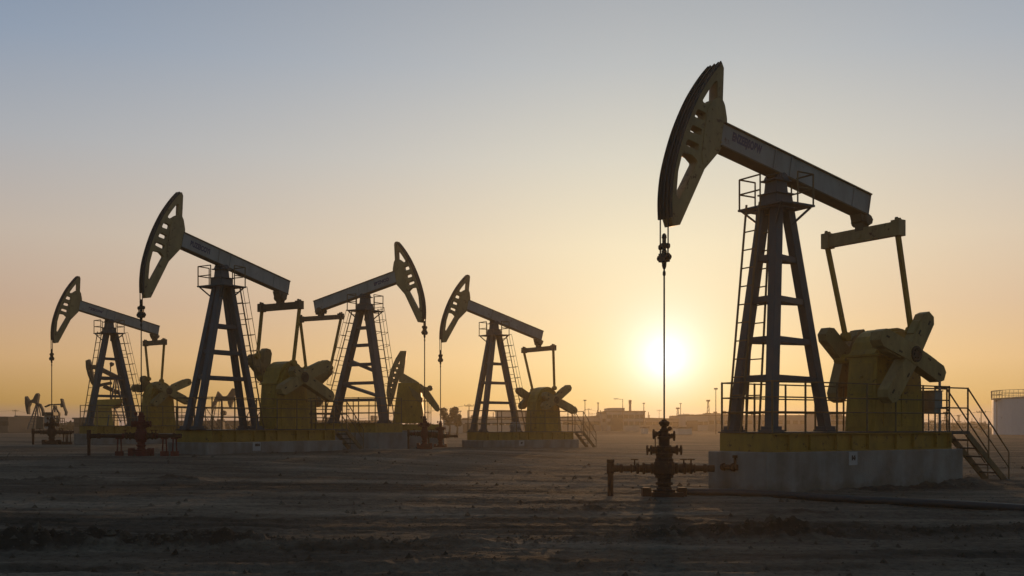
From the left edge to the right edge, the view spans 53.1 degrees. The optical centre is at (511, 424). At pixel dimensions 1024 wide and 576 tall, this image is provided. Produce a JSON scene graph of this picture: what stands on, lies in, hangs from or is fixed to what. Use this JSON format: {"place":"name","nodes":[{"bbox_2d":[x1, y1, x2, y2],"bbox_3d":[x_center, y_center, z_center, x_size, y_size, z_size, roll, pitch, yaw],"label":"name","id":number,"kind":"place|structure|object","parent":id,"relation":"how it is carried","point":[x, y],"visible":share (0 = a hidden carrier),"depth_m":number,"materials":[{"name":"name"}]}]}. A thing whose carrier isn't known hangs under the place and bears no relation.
{"place":"outdoors","nodes":[
{"label":"outdoors","id":0,"kind":"place"},
{"bbox_2d":[0,427,1023,575],"bbox_3d":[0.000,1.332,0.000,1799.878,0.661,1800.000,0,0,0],"label":"ground","id":1,"kind":"structure","parent":0,"point":[479,530],"depth_m":17.26,"materials":[{"name":"brown soil"}]},
{"bbox_2d":[0,416,46,432],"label":"building","id":2,"kind":"structure","parent":1,"relation":"on","point":[16,424],"depth_m":168.17,"materials":[{"name":"concrete"}]},
{"bbox_2d":[25,393,44,428],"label":"pumpjack","id":3,"kind":"object","parent":1,"relation":"on","point":[39,421],"visible":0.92,"depth_m":107.75,"materials":[{"name":"paint"}]},
{"bbox_2d":[31,417,73,444],"bbox_3d":[-25.222,0.339,56.223,2.302,1.522,0.520,0,0,0],"label":"wellhead","id":4,"kind":"object","parent":1,"relation":"on","point":[51,431],"visible":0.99,"depth_m":56.13,"materials":[{"name":"brown paint"}]},
{"bbox_2d":[42,399,67,436],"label":"pumpjack","id":5,"kind":"object","parent":1,"relation":"on","point":[56,414],"visible":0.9,"depth_m":99.80,"materials":[{"name":"paint"}]},
{"bbox_2d":[57,420,73,430],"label":"scrub","id":6,"kind":"object","parent":1,"relation":"on","point":[69,425],"visible":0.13,"depth_m":185.93,"materials":[{"name":"green plant"}]},
{"bbox_2d":[72,416,94,433],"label":"hut","id":7,"kind":"object","parent":1,"relation":"on","point":[76,424],"visible":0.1,"depth_m":140.00,"materials":[{"name":"concrete"}]},
{"bbox_2d":[85,359,126,425],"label":"pumpjack","id":8,"kind":"object","parent":1,"relation":"on","point":[107,421],"visible":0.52,"depth_m":81.47,"materials":[{"name":"paint"}]},
{"bbox_2d":[110,362,113,398],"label":"floodlight mast","id":9,"kind":"object","parent":1,"relation":"on","point":[111,364],"visible":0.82,"depth_m":89.96,"materials":[{"name":"metal"}]},
{"bbox_2d":[74,433,175,444],"bbox_3d":[-22.096,1.019,60.674,1.940,1.042,7.160,0,0,35],"label":"concrete foundation","id":10,"kind":"object","parent":1,"relation":"on","point":[80,438],"visible":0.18,"depth_m":58.19,"materials":[{"name":"grey concrete"}]},
{"bbox_2d":[49,276,219,433],"bbox_3d":[-22.052,-3.567,60.735,2.070,9.576,11.234,0,0,35],"label":"pumpjack","id":11,"kind":"object","parent":10,"relation":"on","point":[158,398],"visible":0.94,"depth_m":59.48,"materials":[{"name":"paint"}]},
{"bbox_2d":[87,412,181,455],"bbox_3d":[-12.942,0.319,35.072,3.240,1.522,0.442,0,0,0],"label":"wellhead","id":12,"kind":"object","parent":1,"relation":"on","point":[141,435],"visible":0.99,"depth_m":35.00,"materials":[{"name":"red paint"}]},
{"bbox_2d":[175,421,250,428],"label":"building","id":13,"kind":"structure","parent":1,"relation":"on","point":[232,423],"depth_m":190.00,"materials":[{"name":"concrete"}]},
{"bbox_2d":[178,421,250,428],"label":"scrub","id":14,"kind":"object","parent":1,"relation":"on","point":[226,426],"visible":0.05,"depth_m":175.64,"materials":[{"name":"green plant"}]},
{"bbox_2d":[208,388,235,428],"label":"pumpjack","id":15,"kind":"object","parent":1,"relation":"on","point":[230,394],"visible":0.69,"depth_m":117.72,"materials":[{"name":"paint"}]},
{"bbox_2d":[168,440,341,454],"bbox_3d":[-9.775,1.014,39.806,2.120,0.772,7.160,0,0,32],"label":"concrete foundation","id":16,"kind":"object","parent":1,"relation":"on","point":[204,448],"visible":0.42,"depth_m":37.89,"materials":[{"name":"grey concrete"}]},
{"bbox_2d":[136,192,363,448],"bbox_3d":[-9.750,-3.603,39.846,2.710,9.378,11.372,0,0,32],"label":"pumpjack","id":17,"kind":"object","parent":16,"relation":"on","point":[283,406],"visible":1,"depth_m":38.64,"materials":[{"name":"paint"}]},
{"bbox_2d":[253,442,260,450],"bbox_3d":[-9.520,0.800,38.178,0.021,0.320,0.400,0,0,32],"label":"sign","id":18,"kind":"object","parent":16,"relation":"attached to","point":[256,446],"visible":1,"depth_m":38.18,"materials":[{"name":"white"}]},
{"bbox_2d":[317,416,392,422],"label":"building","id":19,"kind":"structure","parent":1,"relation":"on","point":[372,419],"depth_m":200.01,"materials":[{"name":"concrete"}]},
{"bbox_2d":[335,432,406,448],"bbox_3d":[-8.735,0.916,49.614,7.680,1.127,2.200,0,0,32],"label":"concrete foundation","id":20,"kind":"object","parent":1,"relation":"on","point":[394,440],"visible":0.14,"depth_m":47.28,"materials":[{"name":"grey concrete"}]},
{"bbox_2d":[246,241,427,432],"bbox_3d":[-8.879,-3.668,49.705,11.734,9.659,3.080,0,0,32],"label":"pumpjack","id":21,"kind":"object","parent":20,"relation":"on","point":[397,276],"visible":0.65,"depth_m":48.23,"materials":[{"name":"paint"}]},
{"bbox_2d":[407,416,437,448],"bbox_3d":[-4.069,0.349,46.619,1.406,1.522,0.374,0,0,0],"label":"wellhead","id":22,"kind":"object","parent":1,"relation":"on","point":[424,433],"visible":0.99,"depth_m":46.54,"materials":[{"name":"red paint"}]},
{"bbox_2d":[402,430,445,446],"bbox_3d":[-5.538,0.953,57.800,3.551,1.302,2.000,0,0,0],"label":"concrete foundation","id":23,"kind":"object","parent":1,"relation":"on","point":[414,440],"visible":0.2,"depth_m":56.80,"materials":[{"name":"grey concrete"}]},
{"bbox_2d":[386,351,442,429],"bbox_3d":[-5.572,-1.936,57.775,3.210,4.473,1.550,0,0,0],"label":"pumpjack","id":24,"kind":"object","parent":23,"relation":"on","point":[410,391],"visible":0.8,"depth_m":57.34,"materials":[{"name":"beige paint"}]},
{"bbox_2d":[428,421,457,446],"bbox_3d":[-3.676,0.539,54.444,1.622,1.522,0.374,0,0,0],"label":"wellhead","id":25,"kind":"object","parent":1,"relation":"on","point":[441,436],"visible":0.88,"depth_m":54.37,"materials":[{"name":"red paint"}]},
{"bbox_2d":[441,406,458,434],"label":"tree","id":26,"kind":"object","parent":1,"relation":"on","point":[451,417],"visible":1,"depth_m":129.76,"materials":[{"name":"green plant"}]},
{"bbox_2d":[453,414,461,434],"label":"tree","id":27,"kind":"object","parent":1,"relation":"on","point":[458,422],"visible":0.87,"depth_m":131.90,"materials":[{"name":"green plant"}]},
{"bbox_2d":[442,419,510,432],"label":"building","id":28,"kind":"structure","parent":1,"relation":"on","point":[464,427],"depth_m":175.00,"materials":[{"name":"concrete"}]},
{"bbox_2d":[463,424,476,432],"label":"door","id":29,"kind":"structure","parent":28,"relation":"in","point":[465,426],"depth_m":174.95,"materials":[{"name":"metal"}]},
{"bbox_2d":[495,411,526,430],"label":"building","id":30,"kind":"structure","parent":1,"relation":"on","point":[508,413],"depth_m":215.00,"materials":[{"name":"concrete"}]},
{"bbox_2d":[0,451,1023,575],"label":"dirt clods","id":31,"kind":"object","parent":1,"relation":"on","point":[37,526],"visible":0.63,"depth_m":13.97,"materials":[{"name":"brown soil"}]},
{"bbox_2d":[462,439,578,447],"bbox_3d":[0.551,1.266,57.844,6.870,0.869,2.000,0,0,-38],"label":"concrete foundation","id":32,"kind":"object","parent":1,"relation":"on","point":[567,443],"visible":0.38,"depth_m":56.73,"materials":[{"name":"grey concrete"}]},
{"bbox_2d":[438,275,595,446],"bbox_3d":[0.463,-3.383,57.775,10.971,9.528,2.860,0,0,-38],"label":"pumpjack","id":33,"kind":"object","parent":32,"relation":"on","point":[542,417],"visible":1,"depth_m":57.07,"materials":[{"name":"paint"}]},
{"bbox_2d":[560,416,599,430],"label":"building","id":34,"kind":"structure","parent":1,"relation":"on","point":[594,421],"depth_m":236.00,"materials":[{"name":"concrete"}]},
{"bbox_2d":[584,421,593,430],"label":"door","id":35,"kind":"structure","parent":34,"relation":"in","point":[586,422],"depth_m":235.94,"materials":[{"name":"metal"}]},
{"bbox_2d":[596,412,605,430],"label":"building","id":36,"kind":"structure","parent":1,"relation":"on","point":[602,415],"depth_m":231.00,"materials":[{"name":"concrete"}]},
{"bbox_2d":[614,398,622,430],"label":"street lamp","id":37,"kind":"object","parent":1,"relation":"on","point":[622,412],"visible":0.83,"depth_m":224.94,"materials":[{"name":"metal"}]},
{"bbox_2d":[596,408,645,430],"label":"building","id":38,"kind":"structure","parent":1,"relation":"on","point":[632,420],"depth_m":230.00,"materials":[{"name":"concrete"}]},
{"bbox_2d":[611,418,621,430],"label":"door","id":39,"kind":"structure","parent":38,"relation":"in","point":[616,423],"depth_m":229.97,"materials":[{"name":"metal"}]},
{"bbox_2d":[640,427,648,433],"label":"shed","id":40,"kind":"structure","parent":1,"relation":"on","point":[644,430],"depth_m":160.00,"materials":[{"name":"concrete"}]},
{"bbox_2d":[607,419,714,496],"bbox_3d":[3.263,0.770,22.502,2.362,1.780,0.520,0,0,0],"label":"wellhead","id":41,"kind":"object","parent":1,"relation":"on","point":[664,468],"visible":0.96,"depth_m":22.41,"materials":[{"name":"brown paint"}]},
{"bbox_2d":[645,418,678,430],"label":"building","id":42,"kind":"structure","parent":1,"relation":"on","point":[651,423],"depth_m":250.00,"materials":[{"name":"concrete"}]},
{"bbox_2d":[672,423,678,430],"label":"door","id":43,"kind":"structure","parent":42,"relation":"in","point":[673,424],"depth_m":249.93,"materials":[{"name":"metal"}]},
{"bbox_2d":[672,427,692,433],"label":"shed","id":44,"kind":"structure","parent":1,"relation":"on","point":[682,430],"depth_m":150.00,"materials":[{"name":"concrete"}]},
{"bbox_2d":[669,414,708,430],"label":"building","id":45,"kind":"structure","parent":1,"relation":"on","point":[698,422],"depth_m":240.00,"materials":[{"name":"concrete"}]},
{"bbox_2d":[687,420,697,430],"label":"door","id":46,"kind":"structure","parent":45,"relation":"in","point":[690,423],"depth_m":239.95,"materials":[{"name":"metal"}]},
{"bbox_2d":[705,400,710,413],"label":"lattice mast","id":47,"kind":"object","parent":1,"relation":"on","point":[707,401],"visible":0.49,"depth_m":264.72,"materials":[{"name":"grey metal"}]},
{"bbox_2d":[714,388,717,433],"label":"floodlight mast","id":48,"kind":"object","parent":1,"relation":"on","point":[715,408],"visible":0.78,"depth_m":149.98,"materials":[{"name":"metal"}]},
{"bbox_2d":[703,411,763,414],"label":"building","id":49,"kind":"structure","parent":1,"relation":"on","point":[725,413],"depth_m":332.01,"materials":[{"name":"concrete"}]},
{"bbox_2d":[696,414,803,430],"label":"building","id":50,"kind":"structure","parent":1,"relation":"on","point":[795,422],"depth_m":245.00,"materials":[{"name":"concrete"}]},
{"bbox_2d":[807,414,842,430],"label":"building","id":51,"kind":"structure","parent":1,"relation":"on","point":[810,422],"depth_m":215.58,"materials":[{"name":"concrete"}]},
{"bbox_2d":[708,448,962,491],"bbox_3d":[8.252,1.300,25.652,7.270,1.359,1.880,0,0,-33],"label":"concrete foundation","id":52,"kind":"object","parent":1,"relation":"on","point":[801,471],"visible":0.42,"depth_m":24.20,"materials":[{"name":"grey concrete"}]},
{"bbox_2d":[720,455,737,470],"bbox_3d":[5.071,0.888,23.824,0.193,0.377,0.480,0,0,-33],"label":"pipe stub","id":53,"kind":"object","parent":52,"relation":"attached to","point":[731,466],"visible":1,"depth_m":23.68,"materials":[{"name":"brown paint"}]},
{"bbox_2d":[657,61,1009,479],"bbox_3d":[8.598,-3.281,25.875,12.638,9.898,2.630,0,0,-33],"label":"pumpjack","id":54,"kind":"object","parent":52,"relation":"on","point":[875,377],"visible":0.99,"depth_m":24.59,"materials":[{"name":"paint"}]},
{"bbox_2d":[849,452,856,464],"bbox_3d":[8.146,0.800,24.453,0.300,0.320,0.021,0,0,-33],"label":"sign","id":55,"kind":"object","parent":52,"relation":"attached to","point":[852,458],"visible":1,"depth_m":24.44,"materials":[{"name":"white metal"}]},
{"bbox_2d":[687,488,1023,510],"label":"ground pipe","id":56,"kind":"object","parent":1,"relation":"on","point":[956,504],"visible":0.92,"depth_m":20.55,"materials":[{"name":"black metal"}]},
{"bbox_2d":[942,412,945,430],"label":"lattice mast","id":57,"kind":"object","parent":1,"relation":"on","point":[944,426],"visible":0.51,"depth_m":204.96,"materials":[{"name":"grey metal"}]},
{"bbox_2d":[924,420,987,430],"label":"scrub","id":58,"kind":"object","parent":1,"relation":"on","point":[955,427],"visible":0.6,"depth_m":212.87,"materials":[{"name":"green plant"}]},
{"bbox_2d":[924,422,989,429],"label":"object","id":59,"kind":"structure","parent":1,"relation":"on","point":[973,426],"depth_m":260.00,"materials":[{"name":"concrete"}]},
{"bbox_2d":[929,419,984,423],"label":"building","id":60,"kind":"structure","parent":1,"relation":"on","point":[971,422],"depth_m":332.96,"materials":[{"name":"concrete"}]},
{"bbox_2d":[991,389,1023,434],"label":"storage tank","id":61,"kind":"object","parent":1,"relation":"on","point":[1007,415],"visible":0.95,"depth_m":145.56,"materials":[{"name":"white metal"}]},
{"bbox_2d":[0,0,1023,426],"label":"sky","id":62,"kind":"structure","parent":0,"point":[516,147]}
]}

